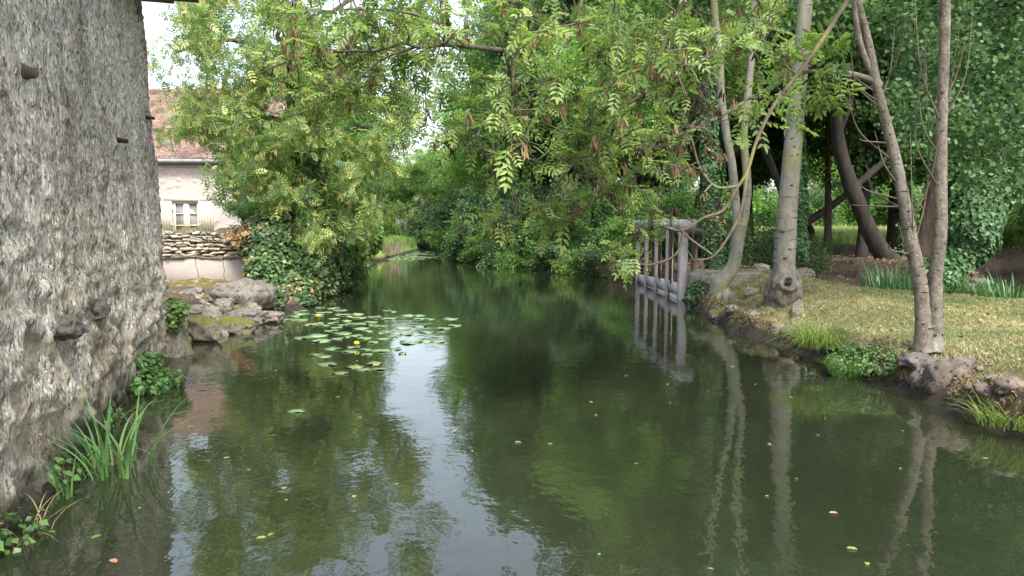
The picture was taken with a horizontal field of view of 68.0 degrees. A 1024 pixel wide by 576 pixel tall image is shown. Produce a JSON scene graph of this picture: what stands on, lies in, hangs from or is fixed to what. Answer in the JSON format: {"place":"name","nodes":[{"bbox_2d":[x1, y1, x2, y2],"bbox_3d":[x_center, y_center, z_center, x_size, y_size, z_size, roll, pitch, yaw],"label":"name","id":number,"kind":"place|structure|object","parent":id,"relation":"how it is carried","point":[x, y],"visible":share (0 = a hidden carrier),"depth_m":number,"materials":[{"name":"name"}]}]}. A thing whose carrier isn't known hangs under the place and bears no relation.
{"place":"outdoors","nodes":[
{"label":"outdoors","id":0,"kind":"place"},
{"bbox_2d":[0,246,1023,575],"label":"water","id":1,"kind":"structure","parent":0,"point":[634,428],"depth_m":5.86,"materials":[{"name":"liquid"}]},
{"bbox_2d":[0,488,91,548],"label":"dead stems","id":2,"kind":"object","parent":1,"relation":"on","point":[40,519],"visible":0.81,"depth_m":4.51,"materials":[{"name":"plant"}]},
{"bbox_2d":[36,452,112,499],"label":"sedge clump","id":3,"kind":"object","parent":1,"relation":"in","point":[66,489],"visible":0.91,"depth_m":4.99,"materials":[{"name":"green plant"}]},
{"bbox_2d":[0,0,198,533],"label":"stone mill","id":4,"kind":"object","parent":1,"relation":"in","point":[84,285],"visible":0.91,"depth_m":6.01,"materials":[{"name":"grey stone"}]},
{"bbox_2d":[0,507,48,554],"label":"waterline weed","id":5,"kind":"object","parent":4,"relation":"attached to","point":[10,541],"visible":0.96,"depth_m":4.30,"materials":[{"name":"green plant"}]},
{"bbox_2d":[46,456,81,486],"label":"waterline weed","id":6,"kind":"object","parent":4,"relation":"attached to","point":[67,474],"visible":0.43,"depth_m":5.24,"materials":[{"name":"green plant"}]},
{"bbox_2d":[127,350,186,396],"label":"trailing wall plant","id":7,"kind":"object","parent":4,"relation":"attached to","point":[160,384],"visible":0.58,"depth_m":8.27,"materials":[{"name":"green plant"}]},
{"bbox_2d":[24,381,219,482],"bbox_3d":[-3.011,1.070,5.496,1.784,0.612,1.426,3,6,36],"label":"sedge clump","id":8,"kind":"object","parent":1,"relation":"in","point":[102,453],"visible":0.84,"depth_m":5.61,"materials":[{"name":"green plant"}]},
{"bbox_2d":[186,316,222,342],"bbox_3d":[-4.759,0.667,11.732,0.673,0.446,0.382,2,5,22],"label":"rock","id":9,"kind":"object","parent":1,"relation":"on","point":[201,329],"visible":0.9,"depth_m":11.57,"materials":[{"name":"stone"}]},
{"bbox_2d":[218,315,255,334],"bbox_3d":[-4.636,0.632,12.660,0.699,0.383,0.540,0,5,0],"label":"rock","id":10,"kind":"object","parent":1,"relation":"on","point":[235,325],"visible":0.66,"depth_m":12.50,"materials":[{"name":"stone"}]},
{"bbox_2d":[209,278,277,310],"bbox_3d":[-5.590,0.170,15.689,1.327,0.766,1.098,0,5,0],"label":"rock","id":11,"kind":"object","parent":1,"relation":"on","point":[244,291],"visible":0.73,"depth_m":15.34,"materials":[{"name":"grey stone"}]},
{"bbox_2d":[223,308,268,324],"bbox_3d":[-4.835,0.539,13.729,0.789,0.328,0.557,0,5,0],"label":"rock","id":12,"kind":"object","parent":1,"relation":"on","point":[257,316],"visible":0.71,"depth_m":13.61,"materials":[{"name":"grey stone"}]},
{"bbox_2d":[634,205,702,299],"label":"sluice gate","id":13,"kind":"structure","parent":1,"relation":"in","point":[668,285],"depth_m":19.46,"materials":[{"name":"grey wood"}]},
{"bbox_2d":[1,226,1023,539],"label":"ground","id":14,"kind":"structure","parent":0,"point":[943,398],"depth_m":11.70,"materials":[{"name":"plant"}]},
{"bbox_2d":[165,313,193,357],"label":"mossy stone pier","id":15,"kind":"structure","parent":14,"relation":"on","point":[178,345],"depth_m":10.35,"materials":[{"name":"stone"}]},
{"bbox_2d":[163,297,191,333],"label":"leafy wall plant","id":16,"kind":"object","parent":15,"relation":"on","point":[177,312],"visible":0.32,"depth_m":10.18,"materials":[{"name":"green plant"}]},
{"bbox_2d":[148,88,287,230],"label":"cottage","id":17,"kind":"structure","parent":14,"relation":"on","point":[182,202],"depth_m":27.81,"materials":[{"name":"tile"}]},
{"bbox_2d":[173,202,198,230],"bbox_3d":[-11.976,-2.495,27.949,0.924,1.339,0.100,0,5,0],"label":"window","id":18,"kind":"structure","parent":17,"relation":"in","point":[185,213],"depth_m":27.95,"materials":[{"name":"beige paint"}]},
{"bbox_2d":[167,277,296,286],"bbox_3d":[-7.302,0.175,17.836,4.465,0.709,2.443,0,5,0],"label":"mossy ledge","id":19,"kind":"object","parent":14,"relation":"on","point":[201,282],"visible":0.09,"depth_m":18.44,"materials":[{"name":"plant"}]},
{"bbox_2d":[161,226,293,280],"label":"garden wall","id":20,"kind":"structure","parent":19,"relation":"on","point":[192,252],"depth_m":18.90,"materials":[{"name":"stone"}]},
{"bbox_2d":[233,199,280,221],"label":"elder bush","id":21,"kind":"object","parent":14,"relation":"on","point":[243,210],"visible":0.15,"depth_m":21.15,"materials":[{"name":"green plant"}]},
{"bbox_2d":[200,93,322,217],"bbox_3d":[-7.677,-3.264,23.732,3.869,5.462,3.620,-1,5,-13],"label":"broadleaf tree","id":22,"kind":"object","parent":14,"relation":"on","point":[230,206],"visible":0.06,"depth_m":23.30,"materials":[{"name":"green plant"}]},
{"bbox_2d":[224,208,353,308],"bbox_3d":[-5.682,-0.832,19.029,2.802,2.415,5.884,0,5,0],"label":"ivy mound","id":23,"kind":"object","parent":14,"relation":"on","point":[258,257],"visible":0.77,"depth_m":18.06,"materials":[{"name":"green plant"}]},
{"bbox_2d":[147,0,455,295],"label":"yellowing ash","id":24,"kind":"object","parent":14,"relation":"on","point":[304,198],"visible":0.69,"depth_m":17.98,"materials":[{"name":"green plant"}]},
{"bbox_2d":[271,73,394,192],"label":"broadleaf tree","id":25,"kind":"object","parent":14,"relation":"on","point":[348,124],"visible":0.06,"depth_m":33.05,"materials":[{"name":"green plant"}]},
{"bbox_2d":[328,201,384,274],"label":"bank shrub","id":26,"kind":"object","parent":14,"relation":"on","point":[375,247],"visible":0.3,"depth_m":21.92,"materials":[{"name":"green plant"}]},
{"bbox_2d":[372,234,421,257],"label":"bank grass","id":27,"kind":"structure","parent":14,"relation":"on","point":[409,241],"depth_m":48.40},
{"bbox_2d":[382,198,413,237],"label":"waterside shrub","id":28,"kind":"object","parent":14,"relation":"on","point":[393,210],"visible":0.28,"depth_m":60.92,"materials":[{"name":"green plant"}]},
{"bbox_2d":[378,150,440,224],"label":"broadleaf tree","id":29,"kind":"object","parent":14,"relation":"on","point":[416,171],"visible":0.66,"depth_m":64.57,"materials":[{"name":"green plant"}]},
{"bbox_2d":[402,206,442,246],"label":"dark leafed shrub","id":30,"kind":"object","parent":14,"relation":"on","point":[415,232],"visible":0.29,"depth_m":60.58,"materials":[{"name":"green plant"}]},
{"bbox_2d":[423,226,459,256],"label":"waterside shrub","id":31,"kind":"object","parent":14,"relation":"on","point":[441,233],"visible":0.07,"depth_m":43.30,"materials":[{"name":"green plant"}]},
{"bbox_2d":[413,141,476,201],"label":"broadleaf tree","id":32,"kind":"object","parent":14,"relation":"on","point":[434,160],"visible":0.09,"depth_m":68.79,"materials":[{"name":"green plant"}]},
{"bbox_2d":[420,193,478,241],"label":"dark leafed shrub","id":33,"kind":"object","parent":14,"relation":"on","point":[435,222],"visible":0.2,"depth_m":46.12,"materials":[{"name":"green plant"}]},
{"bbox_2d":[416,176,486,212],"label":"waterside shrub","id":34,"kind":"object","parent":14,"relation":"on","point":[452,193],"visible":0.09,"depth_m":63.26,"materials":[{"name":"green plant"}]},
{"bbox_2d":[442,230,479,260],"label":"dark leafed shrub","id":35,"kind":"object","parent":14,"relation":"on","point":[451,255],"visible":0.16,"depth_m":38.03,"materials":[{"name":"green plant"}]},
{"bbox_2d":[457,234,489,262],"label":"waterside shrub","id":36,"kind":"object","parent":14,"relation":"on","point":[469,254],"visible":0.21,"depth_m":35.16,"materials":[{"name":"green plant"}]},
{"bbox_2d":[424,73,529,197],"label":"broadleaf tree","id":37,"kind":"object","parent":14,"relation":"on","point":[438,160],"visible":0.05,"depth_m":58.52,"materials":[{"name":"green plant"}]},
{"bbox_2d":[428,84,544,193],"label":"willow tree","id":38,"kind":"object","parent":14,"relation":"on","point":[459,168],"visible":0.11,"depth_m":50.74,"materials":[{"name":"green plant"}]},
{"bbox_2d":[443,185,545,249],"bbox_3d":[-0.935,-3.258,36.781,5.290,3.530,5.002,-4,6,-38],"label":"dark leafed shrub","id":39,"kind":"object","parent":14,"relation":"on","point":[464,210],"visible":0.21,"depth_m":35.82,"materials":[{"name":"green plant"}]},
{"bbox_2d":[439,3,555,196],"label":"broadleaf tree","id":40,"kind":"object","parent":14,"relation":"on","point":[470,59],"visible":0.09,"depth_m":42.63,"materials":[{"name":"green plant"}]},
{"bbox_2d":[476,233,528,267],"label":"dark leafed shrub","id":41,"kind":"object","parent":14,"relation":"on","point":[489,260],"visible":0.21,"depth_m":32.15,"materials":[{"name":"green plant"}]},
{"bbox_2d":[465,0,566,197],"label":"alder tree","id":42,"kind":"object","parent":14,"relation":"on","point":[495,56],"visible":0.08,"depth_m":35.71,"materials":[{"name":"green plant"}]},
{"bbox_2d":[472,65,560,200],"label":"woodland tree","id":43,"kind":"object","parent":14,"relation":"on","point":[547,178],"visible":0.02,"depth_m":51.02,"materials":[{"name":"green plant"}]},
{"bbox_2d":[492,235,562,269],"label":"waterside shrub","id":44,"kind":"object","parent":14,"relation":"on","point":[524,263],"visible":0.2,"depth_m":31.03,"materials":[{"name":"green plant"}]},
{"bbox_2d":[487,179,586,258],"bbox_3d":[1.125,-3.044,33.855,5.002,3.531,5.290,0,5,-6],"label":"dark leafed shrub","id":45,"kind":"object","parent":14,"relation":"on","point":[536,193],"visible":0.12,"depth_m":32.32,"materials":[{"name":"green plant"}]},
{"bbox_2d":[246,0,849,291],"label":"overhanging ash","id":46,"kind":"object","parent":14,"relation":"on","point":[606,95],"visible":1,"depth_m":6.11,"materials":[{"name":"green plant"}]},
{"bbox_2d":[483,55,614,186],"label":"woodland tree","id":47,"kind":"object","parent":14,"relation":"on","point":[571,171],"depth_m":41.04,"materials":[{"name":"green plant"}]},
{"bbox_2d":[488,0,622,183],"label":"alder tree","id":48,"kind":"object","parent":14,"relation":"on","point":[569,4],"visible":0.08,"depth_m":32.00,"materials":[{"name":"green plant"}]},
{"bbox_2d":[505,184,617,257],"bbox_3d":[2.359,-2.632,31.155,4.467,3.268,4.623,-2,5,-27],"label":"waterside shrub","id":49,"kind":"object","parent":14,"relation":"on","point":[533,235],"visible":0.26,"depth_m":30.51,"materials":[{"name":"green plant"}]},
{"bbox_2d":[530,239,602,271],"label":"dark leafed shrub","id":50,"kind":"object","parent":14,"relation":"on","point":[545,257],"visible":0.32,"depth_m":28.77,"materials":[{"name":"green plant"}]},
{"bbox_2d":[547,242,604,274],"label":"waterside shrub","id":51,"kind":"object","parent":14,"relation":"on","point":[568,257],"visible":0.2,"depth_m":27.54,"materials":[{"name":"green plant"}]},
{"bbox_2d":[532,0,662,197],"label":"broadleaf tree","id":52,"kind":"object","parent":14,"relation":"on","point":[644,179],"visible":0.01,"depth_m":32.68,"materials":[{"name":"green plant"}]},
{"bbox_2d":[547,176,659,253],"bbox_3d":[3.753,-2.650,28.950,4.734,3.159,4.475,1,5,13],"label":"dark leafed shrub","id":53,"kind":"object","parent":14,"relation":"on","point":[611,212],"visible":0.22,"depth_m":28.42,"materials":[{"name":"green plant"}]},
{"bbox_2d":[577,246,653,277],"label":"dark leafed shrub","id":54,"kind":"object","parent":14,"relation":"on","point":[595,255],"visible":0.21,"depth_m":25.62,"materials":[{"name":"green plant"}]},
{"bbox_2d":[532,6,719,193],"bbox_3d":[4.200,-5.894,28.892,6.277,9.621,7.209,3,6,36],"label":"willow tree","id":55,"kind":"object","parent":14,"relation":"on","point":[578,52],"visible":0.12,"depth_m":28.08,"materials":[{"name":"green plant"}]},
{"bbox_2d":[597,181,702,256],"bbox_3d":[4.965,-2.259,26.729,3.942,2.883,4.079,0,5,2],"label":"waterside shrub","id":56,"kind":"object","parent":14,"relation":"on","point":[612,230],"visible":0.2,"depth_m":26.41,"materials":[{"name":"green plant"}]},
{"bbox_2d":[565,0,771,269],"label":"ivy clad tree","id":57,"kind":"object","parent":14,"relation":"on","point":[714,236],"visible":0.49,"depth_m":16.98,"materials":[{"name":"green plant"}]},
{"bbox_2d":[632,187,730,256],"bbox_3d":[5.827,-2.085,25.828,3.807,2.691,3.679,-2,5,-18],"label":"waterside shrub","id":58,"kind":"object","parent":14,"relation":"on","point":[674,200],"visible":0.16,"depth_m":24.89,"materials":[{"name":"green plant"}]},
{"bbox_2d":[588,0,785,211],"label":"dark ivy tree","id":59,"kind":"object","parent":14,"relation":"on","point":[667,185],"visible":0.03,"depth_m":26.38,"materials":[{"name":"green plant"}]},
{"bbox_2d":[683,279,711,305],"bbox_3d":[4.143,0.127,16.709,0.748,0.676,0.688,0,5,0],"label":"ivy patch","id":60,"kind":"object","parent":14,"relation":"on","point":[692,289],"visible":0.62,"depth_m":16.52,"materials":[{"name":"green plant"}]},
{"bbox_2d":[635,58,783,189],"bbox_3d":[7.947,-5.880,31.007,6.830,9.114,5.947,-3,6,-32],"label":"willow tree","id":61,"kind":"object","parent":14,"relation":"on","point":[734,146],"visible":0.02,"depth_m":30.22,"materials":[{"name":"green plant"}]},
{"bbox_2d":[660,172,764,224],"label":"waterside shrub","id":62,"kind":"object","parent":14,"relation":"on","point":[754,203],"visible":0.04,"depth_m":74.33,"materials":[{"name":"green plant"}]},
{"bbox_2d":[688,268,764,302],"bbox_3d":[4.936,0.202,17.249,1.727,1.264,1.433,0,5,0],"label":"stone abutment","id":63,"kind":"object","parent":14,"relation":"on","point":[742,275],"visible":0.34,"depth_m":16.58,"materials":[{"name":"stone"}]},
{"bbox_2d":[694,56,771,216],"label":"bent tree","id":64,"kind":"object","parent":14,"relation":"on","point":[737,149],"visible":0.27,"depth_m":25.61,"materials":[{"name":"brown plant"}]},
{"bbox_2d":[536,0,973,352],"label":"twin stemmed ash","id":65,"kind":"object","parent":14,"relation":"on","point":[928,316],"visible":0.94,"depth_m":8.38,"materials":[{"name":"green plant"}]},
{"bbox_2d":[737,44,779,194],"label":"slanting tree","id":66,"kind":"object","parent":14,"relation":"on","point":[771,165],"visible":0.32,"depth_m":21.70,"materials":[{"name":"brown plant"}]},
{"bbox_2d":[687,74,836,244],"bbox_3d":[10.384,-6.829,33.516,7.588,10.633,6.608,-2,5,-24],"label":"willow tree","id":67,"kind":"object","parent":14,"relation":"on","point":[812,176],"visible":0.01,"depth_m":33.34,"materials":[{"name":"green plant"}]},
{"bbox_2d":[726,80,809,249],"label":"woodland tree","id":68,"kind":"object","parent":14,"relation":"on","point":[773,132],"visible":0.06,"depth_m":30.24,"materials":[{"name":"green plant"}]},
{"bbox_2d":[702,212,834,273],"bbox_3d":[7.323,-1.081,22.048,2.814,2.242,4.169,-4,6,-42],"label":"bramble thicket","id":69,"kind":"object","parent":14,"relation":"on","point":[814,247],"visible":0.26,"depth_m":21.31,"materials":[{"name":"green plant"}]},
{"bbox_2d":[752,184,814,228],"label":"waterside shrub","id":70,"kind":"object","parent":14,"relation":"on","point":[765,208],"visible":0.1,"depth_m":76.46,"materials":[{"name":"green plant"}]},
{"bbox_2d":[762,0,812,309],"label":"burl tree","id":71,"kind":"object","parent":14,"relation":"on","point":[783,285],"visible":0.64,"depth_m":12.78,"materials":[{"name":"grey plant"}]},
{"bbox_2d":[756,182,842,227],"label":"waterside shrub","id":72,"kind":"object","parent":14,"relation":"on","point":[812,211],"visible":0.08,"depth_m":75.22,"materials":[{"name":"green plant"}]},
{"bbox_2d":[760,176,844,227],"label":"dark leafed shrub","id":73,"kind":"object","parent":14,"relation":"on","point":[820,202],"visible":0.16,"depth_m":75.55,"materials":[{"name":"green plant"}]},
{"bbox_2d":[719,0,905,259],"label":"leaning tree","id":74,"kind":"object","parent":14,"relation":"on","point":[874,239],"visible":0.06,"depth_m":23.67,"materials":[{"name":"brown plant"}]},
{"bbox_2d":[612,243,1023,303],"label":"leaf litter","id":75,"kind":"object","parent":14,"relation":"on","point":[835,255],"visible":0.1,"depth_m":23.64,"materials":[{"name":"plant"}]},
{"bbox_2d":[753,315,889,350],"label":"grass tuft","id":76,"kind":"object","parent":14,"relation":"on","point":[810,339],"visible":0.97,"depth_m":9.44,"materials":[{"name":"plant"}]},
{"bbox_2d":[721,0,932,263],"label":"tree","id":77,"kind":"object","parent":14,"relation":"on","point":[827,9],"visible":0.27,"depth_m":18.51,"materials":[{"name":"green plant"}]},
{"bbox_2d":[807,192,846,225],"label":"fallen limb tree","id":78,"kind":"object","parent":14,"relation":"on","point":[819,213],"visible":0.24,"depth_m":32.70,"materials":[{"name":"brown plant"}]},
{"bbox_2d":[754,6,924,250],"bbox_3d":[12.366,-7.349,29.524,7.758,12.289,8.290,2,5,25],"label":"broadleaf tree","id":79,"kind":"object","parent":14,"relation":"on","point":[827,150],"visible":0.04,"depth_m":29.53,"materials":[{"name":"green plant"}]},
{"bbox_2d":[809,181,875,227],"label":"waterside shrub","id":80,"kind":"object","parent":14,"relation":"on","point":[854,223],"visible":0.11,"depth_m":77.35,"materials":[{"name":"green plant"}]},
{"bbox_2d":[754,225,931,243],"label":"meadow grass","id":81,"kind":"structure","parent":14,"relation":"on","point":[850,230],"depth_m":41.52,"materials":[{"name":"plant"}]},
{"bbox_2d":[695,290,1022,422],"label":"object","id":82,"kind":"object","parent":14,"relation":"on","point":[961,382],"visible":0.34,"depth_m":8.92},
{"bbox_2d":[833,184,888,226],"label":"waterside shrub","id":83,"kind":"object","parent":14,"relation":"on","point":[879,222],"visible":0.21,"depth_m":77.61,"materials":[{"name":"green plant"}]},
{"bbox_2d":[758,27,964,257],"bbox_3d":[11.366,-7.201,24.703,7.114,12.805,5.775,1,5,16],"label":"woodland tree","id":84,"kind":"object","parent":14,"relation":"on","point":[867,112],"visible":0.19,"depth_m":24.30,"materials":[{"name":"green plant"}]},
{"bbox_2d":[702,272,1023,430],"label":"bank debris","id":85,"kind":"object","parent":14,"relation":"on","point":[980,319],"visible":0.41,"depth_m":11.12,"materials":[{"name":"brown plant"}]},
{"bbox_2d":[684,0,814,309],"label":"forked tree","id":86,"kind":"object","parent":85,"relation":"on","point":[723,279],"visible":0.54,"depth_m":15.32,"materials":[{"name":"grey plant"}]},
{"bbox_2d":[812,354,866,376],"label":"weeds","id":87,"kind":"object","parent":85,"relation":"on","point":[838,371],"visible":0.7,"depth_m":9.00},
{"bbox_2d":[824,342,940,376],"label":"bank weeds","id":88,"kind":"object","parent":14,"relation":"on","point":[841,366],"visible":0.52,"depth_m":8.69,"materials":[{"name":"green plant"}]},
{"bbox_2d":[849,170,921,227],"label":"dark leafed shrub","id":89,"kind":"object","parent":14,"relation":"on","point":[879,212],"visible":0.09,"depth_m":77.73,"materials":[{"name":"green plant"}]},
{"bbox_2d":[859,255,927,290],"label":"iris clump","id":90,"kind":"object","parent":14,"relation":"on","point":[879,281],"visible":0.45,"depth_m":17.48,"materials":[{"name":"green plant"}]},
{"bbox_2d":[823,79,965,247],"bbox_3d":[16.439,-9.362,32.019,7.219,16.006,8.893,-3,6,-31],"label":"woodland tree","id":91,"kind":"object","parent":14,"relation":"on","point":[891,232],"visible":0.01,"depth_m":32.83,"materials":[{"name":"brown plant"}]},
{"bbox_2d":[891,56,914,256],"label":"tree","id":92,"kind":"object","parent":14,"relation":"on","point":[898,245],"visible":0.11,"depth_m":25.31,"materials":[{"name":"brown plant"}]},
{"bbox_2d":[897,352,936,368],"bbox_3d":[4.511,0.828,8.357,0.463,0.203,0.594,3,5,30],"label":"rock","id":93,"kind":"object","parent":14,"relation":"on","point":[911,360],"visible":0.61,"depth_m":8.25,"materials":[{"name":"grey stone"}]},
{"bbox_2d":[906,358,939,390],"bbox_3d":[4.485,0.983,8.166,0.495,0.474,0.427,0,5,0],"label":"rock","id":94,"kind":"object","parent":14,"relation":"on","point":[914,381],"visible":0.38,"depth_m":8.06,"materials":[{"name":"grey stone"}]},
{"bbox_2d":[880,17,999,256],"bbox_3d":[14.409,-6.732,25.774,7.292,11.544,7.021,0,5,0],"label":"rough barked tree","id":95,"kind":"object","parent":14,"relation":"on","point":[925,233],"visible":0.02,"depth_m":25.70,"materials":[{"name":"brown plant"}]},
{"bbox_2d":[890,276,1005,296],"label":"iris clump","id":96,"kind":"object","parent":14,"relation":"on","point":[961,291],"visible":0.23,"depth_m":16.34,"materials":[{"name":"green plant"}]},
{"bbox_2d":[922,355,975,394],"bbox_3d":[4.473,0.964,7.752,0.525,0.588,0.460,0,5,0],"label":"rock","id":97,"kind":"object","parent":14,"relation":"on","point":[936,372],"visible":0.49,"depth_m":7.60,"materials":[{"name":"stone"}]},
{"bbox_2d":[877,0,1023,229],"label":"overhanging alder","id":98,"kind":"object","parent":14,"relation":"on","point":[965,107],"visible":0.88,"depth_m":11.19,"materials":[{"name":"green plant"}]},
{"bbox_2d":[912,93,995,200],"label":"woodland tree","id":99,"kind":"object","parent":14,"relation":"on","point":[921,176],"visible":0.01,"depth_m":36.78,"materials":[{"name":"green plant"}]},
{"bbox_2d":[893,0,1023,292],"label":"leaning ivy tree","id":100,"kind":"object","parent":14,"relation":"on","point":[972,245],"visible":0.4,"depth_m":16.59,"materials":[{"name":"green plant"}]},
{"bbox_2d":[930,390,1023,432],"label":"grass tuft","id":101,"kind":"object","parent":14,"relation":"on","point":[1016,422],"visible":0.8,"depth_m":6.49,"materials":[{"name":"plant"}]},
{"bbox_2d":[971,382,993,398],"bbox_3d":[4.347,0.952,6.966,0.211,0.150,0.219,-5,7,-44],"label":"bank stone","id":102,"kind":"object","parent":14,"relation":"on","point":[981,389],"visible":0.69,"depth_m":6.93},
{"bbox_2d":[952,270,1023,299],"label":"iris clump","id":103,"kind":"object","parent":14,"relation":"on","point":[1011,293],"visible":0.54,"depth_m":15.89,"materials":[{"name":"green plant"}]},
{"bbox_2d":[992,376,1023,394],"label":"bank stone","id":104,"kind":"object","parent":14,"relation":"on","point":[1005,384],"visible":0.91,"depth_m":6.69,"materials":[{"name":"stone"}]},
{"bbox_2d":[996,214,1023,249],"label":"waterside shrub","id":105,"kind":"object","parent":14,"relation":"on","point":[1012,234],"visible":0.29,"depth_m":32.24,"materials":[{"name":"green plant"}]},
{"bbox_2d":[142,0,921,225],"label":"sky","id":106,"kind":"structure","parent":0,"point":[154,26],"materials":[{"name":"white"}]},
{"bbox_2d":[702,270,1023,416],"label":"lawn grass","id":107,"kind":"structure","parent":0,"point":[957,309],"depth_m":11.27,"materials":[{"name":"plant"}]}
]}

